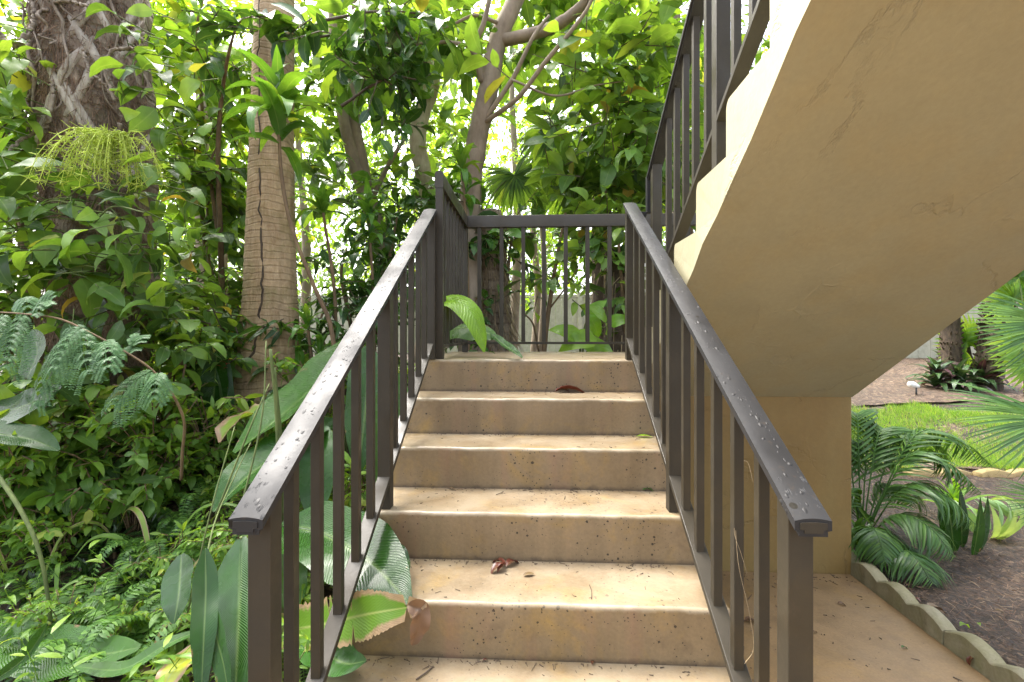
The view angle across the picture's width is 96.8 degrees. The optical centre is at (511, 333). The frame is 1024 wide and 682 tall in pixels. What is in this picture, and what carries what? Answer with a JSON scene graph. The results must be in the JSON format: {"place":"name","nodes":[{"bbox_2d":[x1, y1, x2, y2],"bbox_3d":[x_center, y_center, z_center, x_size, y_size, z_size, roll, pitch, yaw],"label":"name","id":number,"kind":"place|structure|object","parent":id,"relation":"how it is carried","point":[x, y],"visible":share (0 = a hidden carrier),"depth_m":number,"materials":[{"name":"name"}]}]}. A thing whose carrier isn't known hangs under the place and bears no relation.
{"place":"outdoors","nodes":[
{"label":"outdoors","id":0,"kind":"place"},
{"bbox_2d":[0,0,769,295],"label":"sky","id":1,"kind":"structure","parent":0,"point":[521,111],"materials":[{"name":"white"}]},
{"bbox_2d":[439,140,487,350],"bbox_3d":[-0.431,-0.541,4.171,0.465,2.476,0.507,0,0,21],"label":"dracaena","id":2,"kind":"object","parent":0,"point":[461,155],"visible":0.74,"depth_m":4.18,"materials":[{"name":"green plant"}]},
{"bbox_2d":[0,352,1023,681],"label":"ground","id":3,"kind":"structure","parent":0,"point":[974,568],"depth_m":2.60,"materials":[{"name":"soil"}]},
{"bbox_2d":[0,329,60,622],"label":"banana plant","id":4,"kind":"object","parent":3,"relation":"on","point":[18,406],"visible":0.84,"depth_m":2.39,"materials":[{"name":"green plant"}]},
{"bbox_2d":[0,448,81,531],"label":"understory plant","id":5,"kind":"object","parent":3,"relation":"on","point":[10,522],"visible":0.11,"depth_m":2.53,"materials":[{"name":"green plant"}]},
{"bbox_2d":[0,561,95,604],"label":"sword fern","id":6,"kind":"object","parent":3,"relation":"on","point":[40,578],"visible":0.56,"depth_m":2.29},
{"bbox_2d":[0,416,98,554],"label":"understory plant","id":7,"kind":"object","parent":3,"relation":"on","point":[27,477],"visible":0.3,"depth_m":2.45,"materials":[{"name":"green plant"}]},
{"bbox_2d":[0,495,110,578],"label":"understory plant","id":8,"kind":"object","parent":3,"relation":"on","point":[46,531],"visible":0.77,"depth_m":2.44,"materials":[{"name":"green plant"}]},
{"bbox_2d":[3,575,107,632],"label":"understory plant","id":9,"kind":"object","parent":3,"relation":"on","point":[43,605],"visible":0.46,"depth_m":1.96,"materials":[{"name":"green plant"}]},
{"bbox_2d":[0,430,118,561],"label":"understory plant","id":10,"kind":"object","parent":3,"relation":"on","point":[32,515],"visible":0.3,"depth_m":2.50,"materials":[{"name":"green plant"}]},
{"bbox_2d":[0,406,119,526],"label":"understory plant","id":11,"kind":"object","parent":3,"relation":"on","point":[90,441],"visible":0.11,"depth_m":2.63,"materials":[{"name":"green plant"}]},
{"bbox_2d":[0,572,141,681],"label":"sword fern","id":12,"kind":"object","parent":3,"relation":"on","point":[86,602],"visible":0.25,"depth_m":2.07,"materials":[{"name":"plant"}]},
{"bbox_2d":[0,218,155,423],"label":"broadleaf shrub","id":13,"kind":"object","parent":3,"relation":"on","point":[63,391],"visible":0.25,"depth_m":2.92,"materials":[{"name":"green plant"}]},
{"bbox_2d":[2,571,160,681],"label":"sword fern","id":14,"kind":"object","parent":3,"relation":"on","point":[49,648],"visible":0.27,"depth_m":1.99,"materials":[{"name":"plant"}]},
{"bbox_2d":[0,0,166,421],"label":"palm tree","id":15,"kind":"object","parent":3,"relation":"on","point":[81,105],"visible":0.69,"depth_m":3.04,"materials":[{"name":"green plant"}]},
{"bbox_2d":[0,290,185,480],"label":"feathery branch","id":16,"kind":"object","parent":15,"relation":"attached to","point":[44,300],"visible":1,"depth_m":2.05,"materials":[{"name":"plant"}]},
{"bbox_2d":[0,2,226,355],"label":"climbing vine","id":17,"kind":"object","parent":15,"relation":"attached to","point":[52,254],"visible":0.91,"depth_m":2.78,"materials":[{"name":"green plant"}]},
{"bbox_2d":[0,0,166,381],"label":"broadleaf shrub","id":18,"kind":"object","parent":3,"relation":"on","point":[11,63],"visible":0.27,"depth_m":3.08,"materials":[{"name":"green plant"}]},
{"bbox_2d":[0,351,181,478],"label":"understory plant","id":19,"kind":"object","parent":3,"relation":"on","point":[103,392],"visible":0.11,"depth_m":2.73,"materials":[{"name":"green plant"}]},
{"bbox_2d":[0,620,189,681],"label":"banana plant","id":20,"kind":"object","parent":3,"relation":"on","point":[115,648],"visible":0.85,"depth_m":1.72,"materials":[{"name":"green plant"}]},
{"bbox_2d":[17,380,172,484],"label":"understory plant","id":21,"kind":"object","parent":3,"relation":"on","point":[74,442],"visible":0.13,"depth_m":2.67,"materials":[{"name":"green plant"}]},
{"bbox_2d":[0,384,195,513],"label":"understory plant","id":22,"kind":"object","parent":3,"relation":"on","point":[22,492],"visible":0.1,"depth_m":2.59,"materials":[{"name":"green plant"}]},
{"bbox_2d":[0,399,207,523],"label":"understory plant","id":23,"kind":"object","parent":3,"relation":"on","point":[49,499],"visible":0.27,"depth_m":2.59,"materials":[{"name":"green plant"}]},
{"bbox_2d":[84,594,149,636],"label":"understory plant","id":24,"kind":"object","parent":3,"relation":"on","point":[125,609],"visible":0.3,"depth_m":1.97,"materials":[{"name":"green plant"}]},
{"bbox_2d":[49,596,190,681],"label":"sword fern","id":25,"kind":"object","parent":3,"relation":"on","point":[114,610],"visible":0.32,"depth_m":1.94,"materials":[{"name":"plant"}]},
{"bbox_2d":[25,349,221,487],"bbox_3d":[-2.510,0.632,3.034,0.957,1.049,0.972,0,0,14],"label":"understory plant","id":26,"kind":"object","parent":3,"relation":"on","point":[184,390],"visible":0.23,"depth_m":2.78,"materials":[{"name":"green plant"}]},
{"bbox_2d":[50,438,201,536],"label":"understory plant","id":27,"kind":"object","parent":3,"relation":"on","point":[139,496],"visible":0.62,"depth_m":2.57,"materials":[{"name":"green plant"}]},
{"bbox_2d":[0,240,258,384],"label":"broadleaf shrub","id":28,"kind":"object","parent":3,"relation":"on","point":[200,351],"visible":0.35,"depth_m":3.21,"materials":[{"name":"green plant"}]},
{"bbox_2d":[46,364,217,451],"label":"understory plant","id":29,"kind":"object","parent":3,"relation":"on","point":[193,375],"visible":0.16,"depth_m":3.08,"materials":[{"name":"green plant"}]},
{"bbox_2d":[83,521,193,599],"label":"sword fern","id":30,"kind":"object","parent":3,"relation":"on","point":[150,542],"visible":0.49,"depth_m":2.35,"materials":[{"name":"plant"}]},
{"bbox_2d":[64,551,214,681],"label":"sword fern","id":31,"kind":"object","parent":3,"relation":"on","point":[123,619],"visible":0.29,"depth_m":1.82,"materials":[{"name":"plant"}]},
{"bbox_2d":[51,383,230,501],"bbox_3d":[-2.290,0.743,2.844,0.957,0.922,0.809,0,0,17],"label":"understory plant","id":32,"kind":"object","parent":3,"relation":"on","point":[146,440],"visible":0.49,"depth_m":2.69,"materials":[{"name":"green plant"}]},
{"bbox_2d":[108,520,220,590],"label":"understory plant","id":33,"kind":"object","parent":3,"relation":"on","point":[133,573],"visible":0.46,"depth_m":2.23,"materials":[{"name":"green plant"}]},
{"bbox_2d":[110,420,233,496],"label":"understory plant","id":34,"kind":"object","parent":3,"relation":"on","point":[176,433],"visible":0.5,"depth_m":2.86,"materials":[{"name":"green plant"}]},
{"bbox_2d":[146,501,210,548],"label":"sword fern","id":35,"kind":"object","parent":3,"relation":"on","point":[167,519],"visible":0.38,"depth_m":2.72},
{"bbox_2d":[145,566,219,654],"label":"understory plant","id":36,"kind":"object","parent":3,"relation":"on","point":[155,618],"visible":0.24,"depth_m":1.92,"materials":[{"name":"green plant"}]},
{"bbox_2d":[110,350,270,469],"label":"understory plant","id":37,"kind":"object","parent":3,"relation":"on","point":[242,403],"visible":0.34,"depth_m":3.06,"materials":[{"name":"green plant"}]},
{"bbox_2d":[147,475,238,524],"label":"sword fern","id":38,"kind":"object","parent":3,"relation":"on","point":[202,483],"visible":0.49,"depth_m":2.85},
{"bbox_2d":[138,314,251,397],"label":"understory plant","id":39,"kind":"object","parent":3,"relation":"on","point":[226,342],"visible":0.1,"depth_m":3.44,"materials":[{"name":"green plant"}]},
{"bbox_2d":[148,0,252,300],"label":"broadleaf shrub","id":40,"kind":"object","parent":3,"relation":"on","point":[234,126],"visible":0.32,"depth_m":4.43,"materials":[{"name":"green plant"}]},
{"bbox_2d":[155,426,250,681],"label":"banana plant","id":41,"kind":"object","parent":3,"relation":"on","point":[219,624],"visible":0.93,"depth_m":1.58,"materials":[{"name":"green plant"}]},
{"bbox_2d":[0,354,407,681],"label":"weeds","id":42,"kind":"object","parent":3,"relation":"on","point":[163,659],"visible":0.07,"depth_m":1.92,"materials":[{"name":"green plant"}]},
{"bbox_2d":[0,365,407,681],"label":"ground cover","id":43,"kind":"object","parent":3,"relation":"on","point":[33,563],"visible":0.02,"depth_m":2.45,"materials":[{"name":"green plant"}]},
{"bbox_2d":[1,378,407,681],"bbox_3d":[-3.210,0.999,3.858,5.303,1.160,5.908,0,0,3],"label":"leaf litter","id":44,"kind":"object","parent":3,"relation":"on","point":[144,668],"visible":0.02,"depth_m":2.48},
{"bbox_2d":[176,514,247,568],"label":"understory plant","id":45,"kind":"object","parent":3,"relation":"on","point":[221,554],"visible":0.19,"depth_m":2.15,"materials":[{"name":"green plant"}]},
{"bbox_2d":[197,342,234,448],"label":"plant","id":46,"kind":"object","parent":3,"relation":"on","point":[221,372],"visible":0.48,"depth_m":3.38,"materials":[{"name":"green plant"}]},
{"bbox_2d":[150,0,300,331],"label":"tree","id":47,"kind":"object","parent":3,"relation":"on","point":[208,32],"visible":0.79,"depth_m":3.76,"materials":[{"name":"green plant"}]},
{"bbox_2d":[154,89,312,368],"bbox_3d":[-2.784,-0.700,4.243,1.684,2.766,1.597,0,0,-16],"label":"broadleaf shrub","id":48,"kind":"object","parent":3,"relation":"on","point":[235,209],"visible":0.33,"depth_m":4.18,"materials":[{"name":"green plant"}]},
{"bbox_2d":[149,0,331,309],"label":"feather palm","id":49,"kind":"object","parent":3,"relation":"on","point":[196,95],"visible":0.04,"depth_m":6.48,"materials":[{"name":"green plant"}]},
{"bbox_2d":[157,92,367,271],"bbox_3d":[-3.444,-1.357,6.161,3.193,3.794,2.207,0,0,-24],"label":"fine leaved tree","id":50,"kind":"object","parent":3,"relation":"on","point":[310,236],"visible":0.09,"depth_m":6.47,"materials":[{"name":"green plant"}]},
{"bbox_2d":[233,0,302,437],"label":"palm tree","id":51,"kind":"object","parent":3,"relation":"on","point":[269,293],"visible":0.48,"depth_m":3.74,"materials":[{"name":"brown plant"}]},
{"bbox_2d":[219,44,335,345],"bbox_3d":[-1.625,-0.473,3.203,0.746,2.977,0.734,0,0,-33],"label":"dracaena","id":52,"kind":"object","parent":3,"relation":"on","point":[280,97],"visible":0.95,"depth_m":3.17,"materials":[{"name":"green plant"}]},
{"bbox_2d":[189,0,390,353],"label":"leafy tree","id":53,"kind":"object","parent":3,"relation":"on","point":[305,284],"visible":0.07,"depth_m":8.54,"materials":[{"name":"green plant"}]},
{"bbox_2d":[278,296,335,386],"bbox_3d":[-1.531,0.298,3.476,0.436,1.192,0.412,0,0,-17],"label":"dracaena","id":54,"kind":"object","parent":3,"relation":"on","point":[307,318],"visible":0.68,"depth_m":3.48,"materials":[{"name":"green plant"}]},
{"bbox_2d":[212,340,407,521],"bbox_3d":[-1.149,0.711,2.574,0.911,1.560,1.024,0,0,-32],"label":"banana plant","id":55,"kind":"object","parent":3,"relation":"on","point":[276,408],"visible":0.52,"depth_m":2.38,"materials":[{"name":"green plant"}]},
{"bbox_2d":[263,333,365,439],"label":"understory plant","id":56,"kind":"object","parent":3,"relation":"on","point":[291,365],"visible":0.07,"depth_m":3.34,"materials":[{"name":"green plant"}]},
{"bbox_2d":[290,123,354,342],"bbox_3d":[-1.625,-0.518,3.920,0.522,2.536,0.570,0,0,3],"label":"dracaena","id":57,"kind":"object","parent":3,"relation":"on","point":[321,195],"visible":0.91,"depth_m":3.89,"materials":[{"name":"green plant"}]},
{"bbox_2d":[227,262,421,411],"bbox_3d":[-1.542,0.192,4.068,1.736,1.718,1.299,0,0,-12],"label":"broadleaf shrub","id":58,"kind":"object","parent":3,"relation":"on","point":[345,310],"visible":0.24,"depth_m":3.79,"materials":[{"name":"green plant"}]},
{"bbox_2d":[218,0,458,274],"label":"twin stemmed tree","id":59,"kind":"object","parent":3,"relation":"on","point":[348,132],"visible":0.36,"depth_m":5.20,"materials":[{"name":"green plant"}]},
{"bbox_2d":[282,501,430,676],"bbox_3d":[-0.631,1.049,1.638,0.955,0.691,0.361,0,0,41],"label":"banana plant","id":60,"kind":"object","parent":3,"relation":"on","point":[383,599],"visible":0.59,"depth_m":1.51,"materials":[{"name":"green plant"}]},
{"bbox_2d":[341,176,390,350],"bbox_3d":[-1.316,-0.347,4.119,0.382,2.076,0.557,0,0,-35],"label":"dracaena","id":61,"kind":"object","parent":3,"relation":"on","point":[367,201],"visible":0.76,"depth_m":4.09,"materials":[{"name":"green plant"}]},
{"bbox_2d":[12,51,753,331],"bbox_3d":[-0.247,-3.731,15.691,32.504,9.589,5.452,0,0,3],"label":"foliage","id":62,"kind":"object","parent":3,"relation":"on","point":[313,224],"visible":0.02,"depth_m":14.95,"materials":[{"name":"green plant"}]},
{"bbox_2d":[296,166,491,394],"bbox_3d":[-1.205,-0.567,4.719,2.011,2.462,1.872,0,0,3],"label":"broadleaf shrub","id":63,"kind":"object","parent":3,"relation":"on","point":[398,221],"visible":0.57,"depth_m":4.59,"materials":[{"name":"green plant"}]},
{"bbox_2d":[304,102,503,352],"bbox_3d":[-1.956,-1.926,8.885,4.238,5.032,3.572,0,0,-37],"label":"leafy tree","id":64,"kind":"object","parent":3,"relation":"on","point":[340,220],"visible":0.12,"depth_m":8.49,"materials":[{"name":"green plant"}]},
{"bbox_2d":[296,0,525,353],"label":"pale tree","id":65,"kind":"object","parent":3,"relation":"on","point":[417,141],"visible":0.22,"depth_m":5.82,"materials":[{"name":"green plant"}]},
{"bbox_2d":[341,107,514,231],"bbox_3d":[-1.123,-1.655,7.188,2.680,4.460,2.428,0,0,3],"label":"fine leaved tree","id":66,"kind":"object","parent":3,"relation":"on","point":[401,176],"visible":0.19,"depth_m":6.95,"materials":[{"name":"green plant"}]},
{"bbox_2d":[417,154,542,351],"bbox_3d":[-0.346,-0.596,4.904,1.458,2.854,0.608,0,0,3],"label":"fan palm","id":67,"kind":"object","parent":3,"relation":"on","point":[510,188],"visible":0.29,"depth_m":4.90,"materials":[{"name":"green plant"}]},
{"bbox_2d":[444,295,522,357],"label":"banana plant","id":68,"kind":"object","parent":3,"relation":"on","point":[467,310],"visible":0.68,"depth_m":2.67,"materials":[{"name":"green plant"}]},
{"bbox_2d":[421,186,547,352],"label":"broadleaf shrub","id":69,"kind":"object","parent":3,"relation":"on","point":[493,244],"visible":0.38,"depth_m":4.52,"materials":[{"name":"green plant"}]},
{"bbox_2d":[294,0,703,351],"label":"forked tree","id":70,"kind":"object","parent":3,"relation":"on","point":[493,67],"visible":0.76,"depth_m":4.41,"materials":[{"name":"green plant"}]},
{"bbox_2d":[259,0,459,160],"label":"overhanging branch","id":71,"kind":"object","parent":70,"relation":"attached to","point":[413,75],"visible":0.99,"depth_m":3.57,"materials":[{"name":"green plant"}]},
{"bbox_2d":[386,0,637,347],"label":"leafy tree","id":72,"kind":"object","parent":3,"relation":"on","point":[513,134],"visible":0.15,"depth_m":8.86,"materials":[{"name":"green plant"}]},
{"bbox_2d":[451,110,584,351],"bbox_3d":[0.451,-1.611,7.647,2.891,4.705,2.526,0,0,3],"label":"fine leaved tree","id":73,"kind":"object","parent":3,"relation":"on","point":[540,320],"visible":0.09,"depth_m":7.68,"materials":[{"name":"green plant"}]},
{"bbox_2d":[507,200,570,351],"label":"leafy tree","id":74,"kind":"object","parent":3,"relation":"on","point":[533,347],"visible":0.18,"depth_m":9.25,"materials":[{"name":"green plant"}]},
{"bbox_2d":[498,196,624,351],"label":"broadleaf shrub","id":75,"kind":"object","parent":3,"relation":"on","point":[552,283],"visible":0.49,"depth_m":4.57,"materials":[{"name":"green plant"}]},
{"bbox_2d":[486,58,672,339],"bbox_3d":[0.899,-1.268,6.099,2.598,4.976,0.715,0,0,3],"label":"fan palm","id":76,"kind":"object","parent":3,"relation":"on","point":[554,206],"visible":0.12,"depth_m":6.01,"materials":[{"name":"green plant"}]},
{"bbox_2d":[549,300,624,351],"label":"pothos plant","id":77,"kind":"object","parent":3,"relation":"on","point":[597,314],"visible":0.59,"depth_m":3.81,"materials":[{"name":"plant"}]},
{"bbox_2d":[546,184,665,336],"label":"broadleaf shrub","id":78,"kind":"object","parent":3,"relation":"on","point":[618,236],"visible":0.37,"depth_m":4.28,"materials":[{"name":"green plant"}]},
{"bbox_2d":[599,249,624,351],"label":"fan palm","id":79,"kind":"object","parent":3,"relation":"on","point":[619,337],"visible":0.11,"depth_m":4.35,"materials":[{"name":"green plant"}]},
{"bbox_2d":[216,292,1022,357],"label":"vinyl fence","id":80,"kind":"object","parent":3,"relation":"on","point":[925,350],"visible":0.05,"depth_m":12.34,"materials":[{"name":"plastic"}]},
{"bbox_2d":[569,82,703,231],"bbox_3d":[1.829,-0.613,5.225,1.874,3.831,2.449,0,0,43],"label":"leafy tree","id":81,"kind":"object","parent":3,"relation":"on","point":[612,190],"visible":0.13,"depth_m":4.82,"materials":[{"name":"green plant"}]},
{"bbox_2d":[580,0,769,234],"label":"backlit tree","id":82,"kind":"object","parent":3,"relation":"on","point":[758,56],"visible":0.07,"depth_m":6.06,"materials":[{"name":"green plant"}]},
{"bbox_2d":[660,396,850,573],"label":"support wall","id":83,"kind":"structure","parent":3,"relation":"on","point":[814,433],"depth_m":2.71,"materials":[{"name":"beige paint"}]},
{"bbox_2d":[722,571,990,681],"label":"walkway","id":84,"kind":"structure","parent":3,"relation":"on","point":[850,629],"depth_m":2.11,"materials":[{"name":"concrete"}]},
{"bbox_2d":[326,352,729,681],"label":"concrete staircase","id":85,"kind":"structure","parent":84,"relation":"on","point":[618,622],"depth_m":1.76,"materials":[{"name":"concrete"}]},
{"bbox_2d":[228,209,435,681],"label":"stair railing","id":86,"kind":"object","parent":85,"relation":"on","point":[256,516],"visible":1,"depth_m":1.37,"materials":[{"name":"metal"}]},
{"bbox_2d":[435,171,695,358],"bbox_3d":[0.799,-0.397,3.094,2.451,1.092,1.030,0,0,3],"label":"guard railing","id":87,"kind":"object","parent":85,"relation":"on","point":[454,222],"visible":0.78,"depth_m":3.57,"materials":[{"name":"metal"}]},
{"bbox_2d":[623,202,831,681],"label":"stair railing","id":88,"kind":"object","parent":85,"relation":"on","point":[803,519],"visible":1,"depth_m":1.36,"materials":[{"name":"metal"}]},
{"bbox_2d":[660,0,1023,396],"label":"concrete staircase","id":89,"kind":"structure","parent":85,"relation":"on","point":[860,207],"depth_m":1.48,"materials":[{"name":"beige paint"}]},
{"bbox_2d":[642,0,769,289],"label":"stair railing","id":90,"kind":"object","parent":89,"relation":"on","point":[729,56],"visible":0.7,"depth_m":1.91,"materials":[{"name":"metal"}]},
{"bbox_2d":[359,352,961,681],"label":"debris","id":91,"kind":"object","parent":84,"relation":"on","point":[591,565],"visible":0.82,"depth_m":1.75,"materials":[{"name":"brown plant"}]},
{"bbox_2d":[850,551,888,593],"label":"edging block","id":92,"kind":"structure","parent":3,"relation":"on","point":[869,575],"depth_m":2.58,"materials":[{"name":"concrete"}]},
{"bbox_2d":[876,581,956,644],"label":"edging block","id":93,"kind":"structure","parent":3,"relation":"on","point":[934,622],"depth_m":2.25,"materials":[{"name":"concrete"}]},
{"bbox_2d":[842,408,995,590],"bbox_3d":[2.545,0.958,2.899,1.147,0.898,1.035,0,0,3],"label":"areca palm","id":94,"kind":"object","parent":3,"relation":"on","point":[894,550],"visible":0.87,"depth_m":2.81,"materials":[{"name":"plant"}]},
{"bbox_2d":[851,399,1023,470],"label":"grass","id":95,"kind":"structure","parent":3,"relation":"on","point":[934,411],"depth_m":5.69,"materials":[{"name":"plant"}]},
{"bbox_2d":[851,358,1023,406],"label":"mulch bed","id":96,"kind":"object","parent":3,"relation":"on","point":[894,390],"visible":0.03,"depth_m":7.34,"materials":[{"name":"soil"}]},
{"bbox_2d":[904,356,967,391],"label":"oyster plant","id":97,"kind":"object","parent":96,"relation":"on","point":[935,367],"visible":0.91,"depth_m":7.56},
{"bbox_2d":[936,317,964,382],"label":"stub palm","id":98,"kind":"object","parent":96,"relation":"on","point":[950,341],"visible":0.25,"depth_m":7.79,"materials":[{"name":"brown plant"}]},
{"bbox_2d":[932,314,979,369],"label":"fan palm","id":99,"kind":"object","parent":96,"relation":"on","point":[967,339],"visible":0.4,"depth_m":7.89,"materials":[{"name":"green plant"}]},
{"bbox_2d":[930,357,996,395],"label":"oyster plant","id":100,"kind":"object","parent":96,"relation":"on","point":[961,369],"visible":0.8,"depth_m":7.34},
{"bbox_2d":[978,303,1018,390],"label":"stub palm","id":101,"kind":"object","parent":96,"relation":"on","point":[989,366],"visible":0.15,"depth_m":7.51,"materials":[{"name":"green plant"}]},
{"bbox_2d":[978,270,1023,395],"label":"fan palm","id":102,"kind":"object","parent":96,"relation":"on","point":[1013,287],"visible":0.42,"depth_m":6.92,"materials":[{"name":"green plant"}]},
{"bbox_2d":[851,462,1023,661],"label":"bark mulch","id":103,"kind":"object","parent":3,"relation":"on","point":[985,587],"visible":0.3,"depth_m":2.60,"materials":[{"name":"brown wood"}]},
{"bbox_2d":[939,488,989,554],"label":"snake plant","id":104,"kind":"object","parent":103,"relation":"on","point":[958,536],"visible":0.73,"depth_m":2.88,"materials":[{"name":"green plant"}]},
{"bbox_2d":[943,292,1023,523],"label":"fan palm","id":105,"kind":"object","parent":3,"relation":"on","point":[1017,323],"visible":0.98,"depth_m":2.40,"materials":[{"name":"plant"}]},
{"bbox_2d":[944,631,1023,681],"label":"edging block","id":106,"kind":"structure","parent":3,"relation":"on","point":[988,662],"depth_m":1.92,"materials":[{"name":"concrete"}]},
{"bbox_2d":[954,498,1023,539],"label":"agave","id":107,"kind":"object","parent":3,"relation":"on","point":[1009,527],"visible":0.59,"depth_m":3.01,"materials":[{"name":"green plant"}]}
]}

